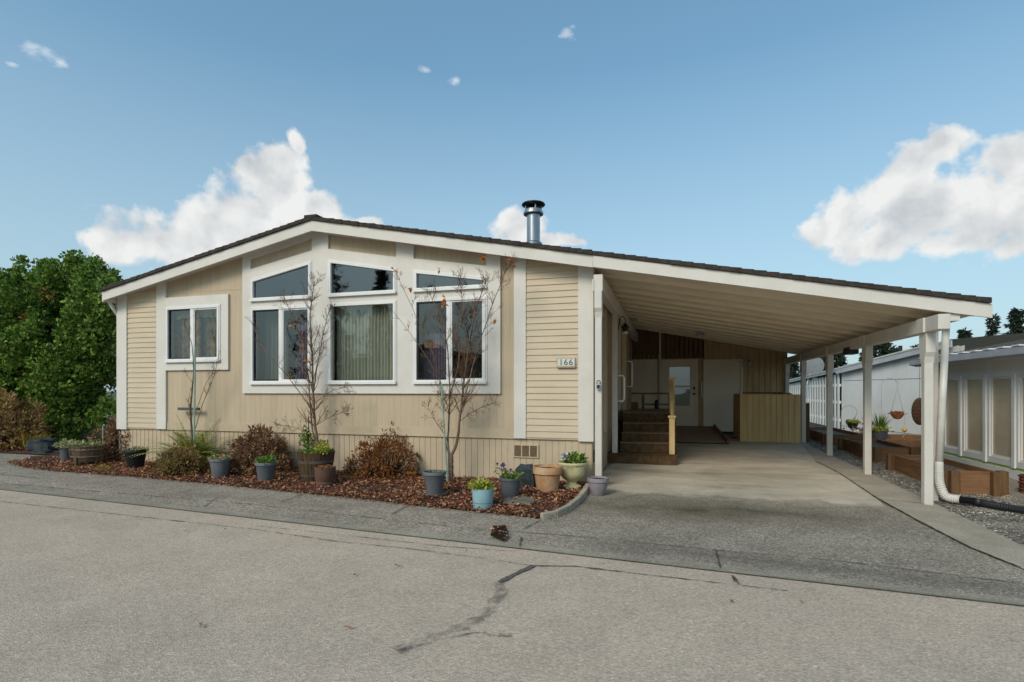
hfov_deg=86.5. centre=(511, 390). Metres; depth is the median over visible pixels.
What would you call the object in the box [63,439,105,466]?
slatted planter
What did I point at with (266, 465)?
potted plant
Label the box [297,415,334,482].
half barrel planter
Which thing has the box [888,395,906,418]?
hanging basket
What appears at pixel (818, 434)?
raised bed
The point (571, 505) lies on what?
garden edging
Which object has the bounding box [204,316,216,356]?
curtain
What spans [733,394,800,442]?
board enclosure
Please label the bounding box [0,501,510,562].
street crack
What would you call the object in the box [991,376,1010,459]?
window
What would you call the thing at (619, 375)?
grab bar
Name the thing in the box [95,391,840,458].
ground
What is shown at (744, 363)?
floodlight
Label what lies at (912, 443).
sleeper
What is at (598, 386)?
key lockbox
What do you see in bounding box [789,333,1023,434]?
white neighbour house
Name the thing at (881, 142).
sky
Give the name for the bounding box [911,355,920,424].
wicker ornament
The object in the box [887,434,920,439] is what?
sleeper
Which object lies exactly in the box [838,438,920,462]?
raised bed
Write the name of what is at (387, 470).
bronze shrub
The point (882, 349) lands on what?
conifer tree
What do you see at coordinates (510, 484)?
potted plant
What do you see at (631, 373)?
grab bar
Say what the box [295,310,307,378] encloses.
curtain
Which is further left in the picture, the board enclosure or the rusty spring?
the board enclosure
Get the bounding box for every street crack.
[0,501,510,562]
[256,525,501,550]
[498,565,534,581]
[535,565,786,590]
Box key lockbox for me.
[596,380,600,388]
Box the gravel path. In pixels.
[808,415,1023,543]
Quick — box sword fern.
[129,421,226,460]
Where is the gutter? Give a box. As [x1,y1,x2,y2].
[0,486,1023,606]
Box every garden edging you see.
[30,455,59,457]
[540,483,589,520]
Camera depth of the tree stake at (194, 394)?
8.91 m
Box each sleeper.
[885,439,920,446]
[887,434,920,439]
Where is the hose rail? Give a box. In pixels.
[178,407,199,409]
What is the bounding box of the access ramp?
[676,424,729,443]
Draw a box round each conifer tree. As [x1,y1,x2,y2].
[789,363,813,407]
[806,357,825,407]
[813,353,847,415]
[833,342,896,415]
[956,327,972,338]
[984,313,1001,335]
[999,306,1023,334]
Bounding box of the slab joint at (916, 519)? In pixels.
[816,461,1017,565]
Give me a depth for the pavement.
5.35 m
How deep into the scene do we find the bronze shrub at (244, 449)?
8.31 m
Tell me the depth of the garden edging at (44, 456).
10.27 m
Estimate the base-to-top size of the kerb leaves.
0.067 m
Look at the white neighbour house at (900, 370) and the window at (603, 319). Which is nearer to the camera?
the window at (603, 319)
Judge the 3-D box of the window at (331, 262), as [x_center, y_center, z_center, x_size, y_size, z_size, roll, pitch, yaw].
[-2.298,-1.752,8.362,1.194,0.598,0.120,0,0,16]
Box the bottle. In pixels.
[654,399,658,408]
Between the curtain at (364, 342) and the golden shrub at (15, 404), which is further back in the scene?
the golden shrub at (15, 404)
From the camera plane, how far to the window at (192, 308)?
9.26 m
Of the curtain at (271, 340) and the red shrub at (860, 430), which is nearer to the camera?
the curtain at (271, 340)
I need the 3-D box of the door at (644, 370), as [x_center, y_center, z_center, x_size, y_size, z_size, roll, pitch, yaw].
[3.522,-0.156,14.566,0.708,1.341,0.056,0,0,16]
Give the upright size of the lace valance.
0.216 m
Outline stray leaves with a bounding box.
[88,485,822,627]
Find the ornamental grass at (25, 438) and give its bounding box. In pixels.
[14,429,50,449]
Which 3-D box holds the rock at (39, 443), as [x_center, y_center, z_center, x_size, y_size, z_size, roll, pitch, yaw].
[-9.739,1.160,11.353,0.590,0.356,0.463,0,0,16]
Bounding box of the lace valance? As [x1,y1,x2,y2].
[174,309,216,319]
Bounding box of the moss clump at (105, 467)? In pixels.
[90,466,111,468]
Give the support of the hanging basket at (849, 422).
hanging from the shepherd hook
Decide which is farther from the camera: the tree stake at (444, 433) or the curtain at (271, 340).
the curtain at (271, 340)
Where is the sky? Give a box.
[0,0,1023,390]
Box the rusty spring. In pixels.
[1017,474,1023,492]
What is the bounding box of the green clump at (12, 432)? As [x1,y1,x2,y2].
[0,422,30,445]
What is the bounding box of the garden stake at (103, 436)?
[102,424,104,460]
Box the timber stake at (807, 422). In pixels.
[806,403,809,441]
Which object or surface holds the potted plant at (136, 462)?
on the garden bed at (532, 512)
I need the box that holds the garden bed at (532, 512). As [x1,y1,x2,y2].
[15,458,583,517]
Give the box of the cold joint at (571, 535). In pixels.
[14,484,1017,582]
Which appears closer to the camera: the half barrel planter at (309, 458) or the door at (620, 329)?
the half barrel planter at (309, 458)
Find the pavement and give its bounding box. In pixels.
[0,450,1023,598]
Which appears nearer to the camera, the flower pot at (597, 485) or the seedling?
the flower pot at (597, 485)
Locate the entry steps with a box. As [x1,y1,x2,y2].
[608,377,677,465]
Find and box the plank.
[743,392,780,393]
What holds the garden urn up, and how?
on the garden bed at (532, 512)
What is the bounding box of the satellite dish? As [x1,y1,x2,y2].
[799,358,823,383]
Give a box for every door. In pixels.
[618,322,621,409]
[632,359,656,408]
[661,359,697,425]
[703,359,742,431]
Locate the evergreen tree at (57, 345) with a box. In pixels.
[0,249,123,440]
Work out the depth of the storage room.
14.18 m
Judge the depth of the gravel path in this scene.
6.17 m
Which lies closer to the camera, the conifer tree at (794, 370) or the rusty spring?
the rusty spring
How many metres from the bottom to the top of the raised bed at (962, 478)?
0.321 m
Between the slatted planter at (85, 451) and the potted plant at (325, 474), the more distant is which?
the slatted planter at (85, 451)
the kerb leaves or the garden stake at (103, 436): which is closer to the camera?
the kerb leaves
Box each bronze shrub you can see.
[86,416,129,461]
[227,422,295,476]
[342,421,421,480]
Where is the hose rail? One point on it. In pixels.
(183, 408)
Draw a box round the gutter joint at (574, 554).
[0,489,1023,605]
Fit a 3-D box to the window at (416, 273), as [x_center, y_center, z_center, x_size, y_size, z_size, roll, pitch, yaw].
[-0.905,-1.627,7.953,1.160,0.343,0.120,0,0,16]
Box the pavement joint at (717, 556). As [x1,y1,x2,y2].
[715,551,720,566]
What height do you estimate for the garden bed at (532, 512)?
0.083 m
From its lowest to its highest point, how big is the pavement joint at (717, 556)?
0.021 m
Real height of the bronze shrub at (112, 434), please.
0.881 m
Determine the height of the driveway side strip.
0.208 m
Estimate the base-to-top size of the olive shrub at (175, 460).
0.547 m
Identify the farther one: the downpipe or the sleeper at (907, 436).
the sleeper at (907, 436)
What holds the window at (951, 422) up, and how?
in the sunroom house at (984, 424)
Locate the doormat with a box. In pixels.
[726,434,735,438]
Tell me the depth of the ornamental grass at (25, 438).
11.38 m
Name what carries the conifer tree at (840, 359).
on the ground at (109, 394)
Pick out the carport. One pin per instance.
(803, 318)
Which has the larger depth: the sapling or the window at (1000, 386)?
the sapling
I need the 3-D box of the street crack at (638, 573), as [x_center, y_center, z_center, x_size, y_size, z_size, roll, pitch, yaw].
[1.022,1.354,3.991,1.786,0.001,0.100,0,0,17]
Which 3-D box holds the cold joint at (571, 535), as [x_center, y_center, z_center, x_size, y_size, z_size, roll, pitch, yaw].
[-1.939,1.349,5.936,11.829,0.021,0.122,0,0,21]
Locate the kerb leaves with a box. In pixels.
[489,523,508,539]
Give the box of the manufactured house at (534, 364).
[100,200,631,482]
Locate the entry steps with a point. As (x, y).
(648, 436)
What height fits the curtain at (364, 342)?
1.370 m
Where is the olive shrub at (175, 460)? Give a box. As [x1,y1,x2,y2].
[146,443,209,477]
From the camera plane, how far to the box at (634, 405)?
11.93 m
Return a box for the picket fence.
[789,374,840,428]
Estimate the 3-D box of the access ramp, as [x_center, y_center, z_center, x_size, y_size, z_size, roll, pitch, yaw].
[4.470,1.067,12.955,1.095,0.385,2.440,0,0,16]
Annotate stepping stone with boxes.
[503,496,535,504]
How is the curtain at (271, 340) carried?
hanging from the manufactured house at (534, 364)
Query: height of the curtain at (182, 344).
1.069 m
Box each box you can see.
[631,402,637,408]
[843,347,858,354]
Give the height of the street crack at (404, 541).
0.001 m
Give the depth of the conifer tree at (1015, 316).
40.76 m
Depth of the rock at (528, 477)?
7.18 m
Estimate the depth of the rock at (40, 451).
10.82 m
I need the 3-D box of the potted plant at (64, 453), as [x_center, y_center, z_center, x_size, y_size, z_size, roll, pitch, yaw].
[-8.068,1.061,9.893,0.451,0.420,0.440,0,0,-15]
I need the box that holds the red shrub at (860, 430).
[843,417,893,436]
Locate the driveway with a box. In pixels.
[589,434,885,507]
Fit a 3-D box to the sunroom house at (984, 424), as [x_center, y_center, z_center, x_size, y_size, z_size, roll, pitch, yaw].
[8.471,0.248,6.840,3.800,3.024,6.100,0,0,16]
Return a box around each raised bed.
[810,427,862,445]
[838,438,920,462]
[886,454,1008,496]
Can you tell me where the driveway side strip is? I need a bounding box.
[801,442,1023,568]
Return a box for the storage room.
[632,329,787,433]
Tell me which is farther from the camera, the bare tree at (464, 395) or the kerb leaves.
the bare tree at (464, 395)
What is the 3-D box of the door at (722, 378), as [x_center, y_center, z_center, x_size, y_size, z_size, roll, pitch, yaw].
[5.422,0.130,14.008,0.951,1.851,0.056,0,0,16]
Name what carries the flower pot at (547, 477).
on the garden bed at (532, 512)
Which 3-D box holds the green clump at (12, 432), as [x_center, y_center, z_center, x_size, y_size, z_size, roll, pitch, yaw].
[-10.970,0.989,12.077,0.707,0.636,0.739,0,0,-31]
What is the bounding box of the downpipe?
[934,329,1023,513]
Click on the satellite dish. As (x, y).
(816, 365)
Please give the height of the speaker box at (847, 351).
0.111 m
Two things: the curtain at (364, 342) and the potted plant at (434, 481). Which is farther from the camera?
the curtain at (364, 342)
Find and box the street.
[0,490,1023,681]
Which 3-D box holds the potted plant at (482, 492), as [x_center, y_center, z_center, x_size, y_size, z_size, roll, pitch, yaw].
[-0.351,1.138,6.110,0.318,0.353,0.325,0,0,-43]
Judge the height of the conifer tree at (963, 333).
7.178 m
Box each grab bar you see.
[617,374,624,401]
[627,360,632,387]
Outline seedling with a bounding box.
[344,457,359,472]
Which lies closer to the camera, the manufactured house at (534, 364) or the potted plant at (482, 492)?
the potted plant at (482, 492)
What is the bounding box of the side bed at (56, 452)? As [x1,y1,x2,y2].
[0,418,116,454]
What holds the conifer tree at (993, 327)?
on the ground at (109, 394)
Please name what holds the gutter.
on the street
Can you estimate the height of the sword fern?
0.867 m
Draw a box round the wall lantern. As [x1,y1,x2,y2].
[618,316,629,333]
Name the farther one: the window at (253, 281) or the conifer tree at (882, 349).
the conifer tree at (882, 349)
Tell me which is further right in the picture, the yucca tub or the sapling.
the yucca tub
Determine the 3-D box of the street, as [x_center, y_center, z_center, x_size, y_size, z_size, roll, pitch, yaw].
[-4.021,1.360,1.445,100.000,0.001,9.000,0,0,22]
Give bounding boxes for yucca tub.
[872,413,893,439]
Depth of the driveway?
7.87 m
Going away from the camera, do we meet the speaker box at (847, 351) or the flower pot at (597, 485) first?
the flower pot at (597, 485)
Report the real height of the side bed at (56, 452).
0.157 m
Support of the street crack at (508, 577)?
on the street
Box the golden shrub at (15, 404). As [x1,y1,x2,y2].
[0,387,54,450]
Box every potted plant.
[51,438,79,460]
[123,445,148,469]
[207,451,231,477]
[254,454,277,481]
[314,464,335,485]
[421,470,447,496]
[466,478,496,509]
[494,462,523,497]
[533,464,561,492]
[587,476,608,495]
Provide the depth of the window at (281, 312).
8.77 m
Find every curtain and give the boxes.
[175,316,200,357]
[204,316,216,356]
[265,310,288,379]
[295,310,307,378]
[337,304,392,379]
[424,333,444,377]
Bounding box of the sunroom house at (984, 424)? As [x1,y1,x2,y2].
[909,340,1023,479]
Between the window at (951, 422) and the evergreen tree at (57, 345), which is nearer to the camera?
the window at (951, 422)
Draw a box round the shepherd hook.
[881,378,897,416]
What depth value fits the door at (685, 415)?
14.26 m
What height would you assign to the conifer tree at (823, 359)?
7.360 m
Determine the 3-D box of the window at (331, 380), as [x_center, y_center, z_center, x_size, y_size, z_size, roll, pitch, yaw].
[-2.298,-0.727,8.361,1.194,1.267,0.118,0,0,16]
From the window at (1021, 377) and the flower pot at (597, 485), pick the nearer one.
the flower pot at (597, 485)
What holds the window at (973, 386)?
in the sunroom house at (984, 424)
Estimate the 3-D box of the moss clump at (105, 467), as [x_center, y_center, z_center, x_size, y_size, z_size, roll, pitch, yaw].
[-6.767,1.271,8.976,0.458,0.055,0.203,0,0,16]
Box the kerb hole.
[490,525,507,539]
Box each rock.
[24,437,59,450]
[32,449,52,454]
[515,463,535,486]
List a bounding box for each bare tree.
[245,271,356,446]
[388,251,523,481]
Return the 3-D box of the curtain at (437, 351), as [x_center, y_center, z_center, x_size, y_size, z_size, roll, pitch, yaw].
[-1.161,-0.444,8.325,0.416,0.850,0.054,0,0,16]
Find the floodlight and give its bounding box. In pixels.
[741,361,752,365]
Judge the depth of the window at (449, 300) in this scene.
7.94 m
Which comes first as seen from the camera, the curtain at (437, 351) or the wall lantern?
the curtain at (437, 351)
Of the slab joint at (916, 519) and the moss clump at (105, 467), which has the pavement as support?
the slab joint at (916, 519)
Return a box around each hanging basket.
[845,416,859,428]
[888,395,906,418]
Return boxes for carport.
[592,251,992,504]
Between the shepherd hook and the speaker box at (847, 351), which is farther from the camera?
the shepherd hook
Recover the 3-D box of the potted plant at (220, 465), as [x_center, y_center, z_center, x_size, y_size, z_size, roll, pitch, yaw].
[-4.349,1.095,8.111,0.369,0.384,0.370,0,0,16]
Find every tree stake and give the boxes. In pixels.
[193,347,195,449]
[441,384,447,480]
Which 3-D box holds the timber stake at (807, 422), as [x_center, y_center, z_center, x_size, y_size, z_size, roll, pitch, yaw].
[6.551,0.772,12.084,0.080,0.977,0.080,0,0,16]
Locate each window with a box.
[164,304,220,362]
[249,260,311,301]
[249,304,311,384]
[326,259,396,296]
[326,300,396,383]
[412,269,486,291]
[412,295,486,383]
[602,311,604,383]
[944,378,957,448]
[965,377,981,453]
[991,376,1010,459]
[1020,376,1023,461]
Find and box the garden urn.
[557,451,588,488]
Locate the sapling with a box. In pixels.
[183,310,221,461]
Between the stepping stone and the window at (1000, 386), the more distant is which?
the window at (1000, 386)

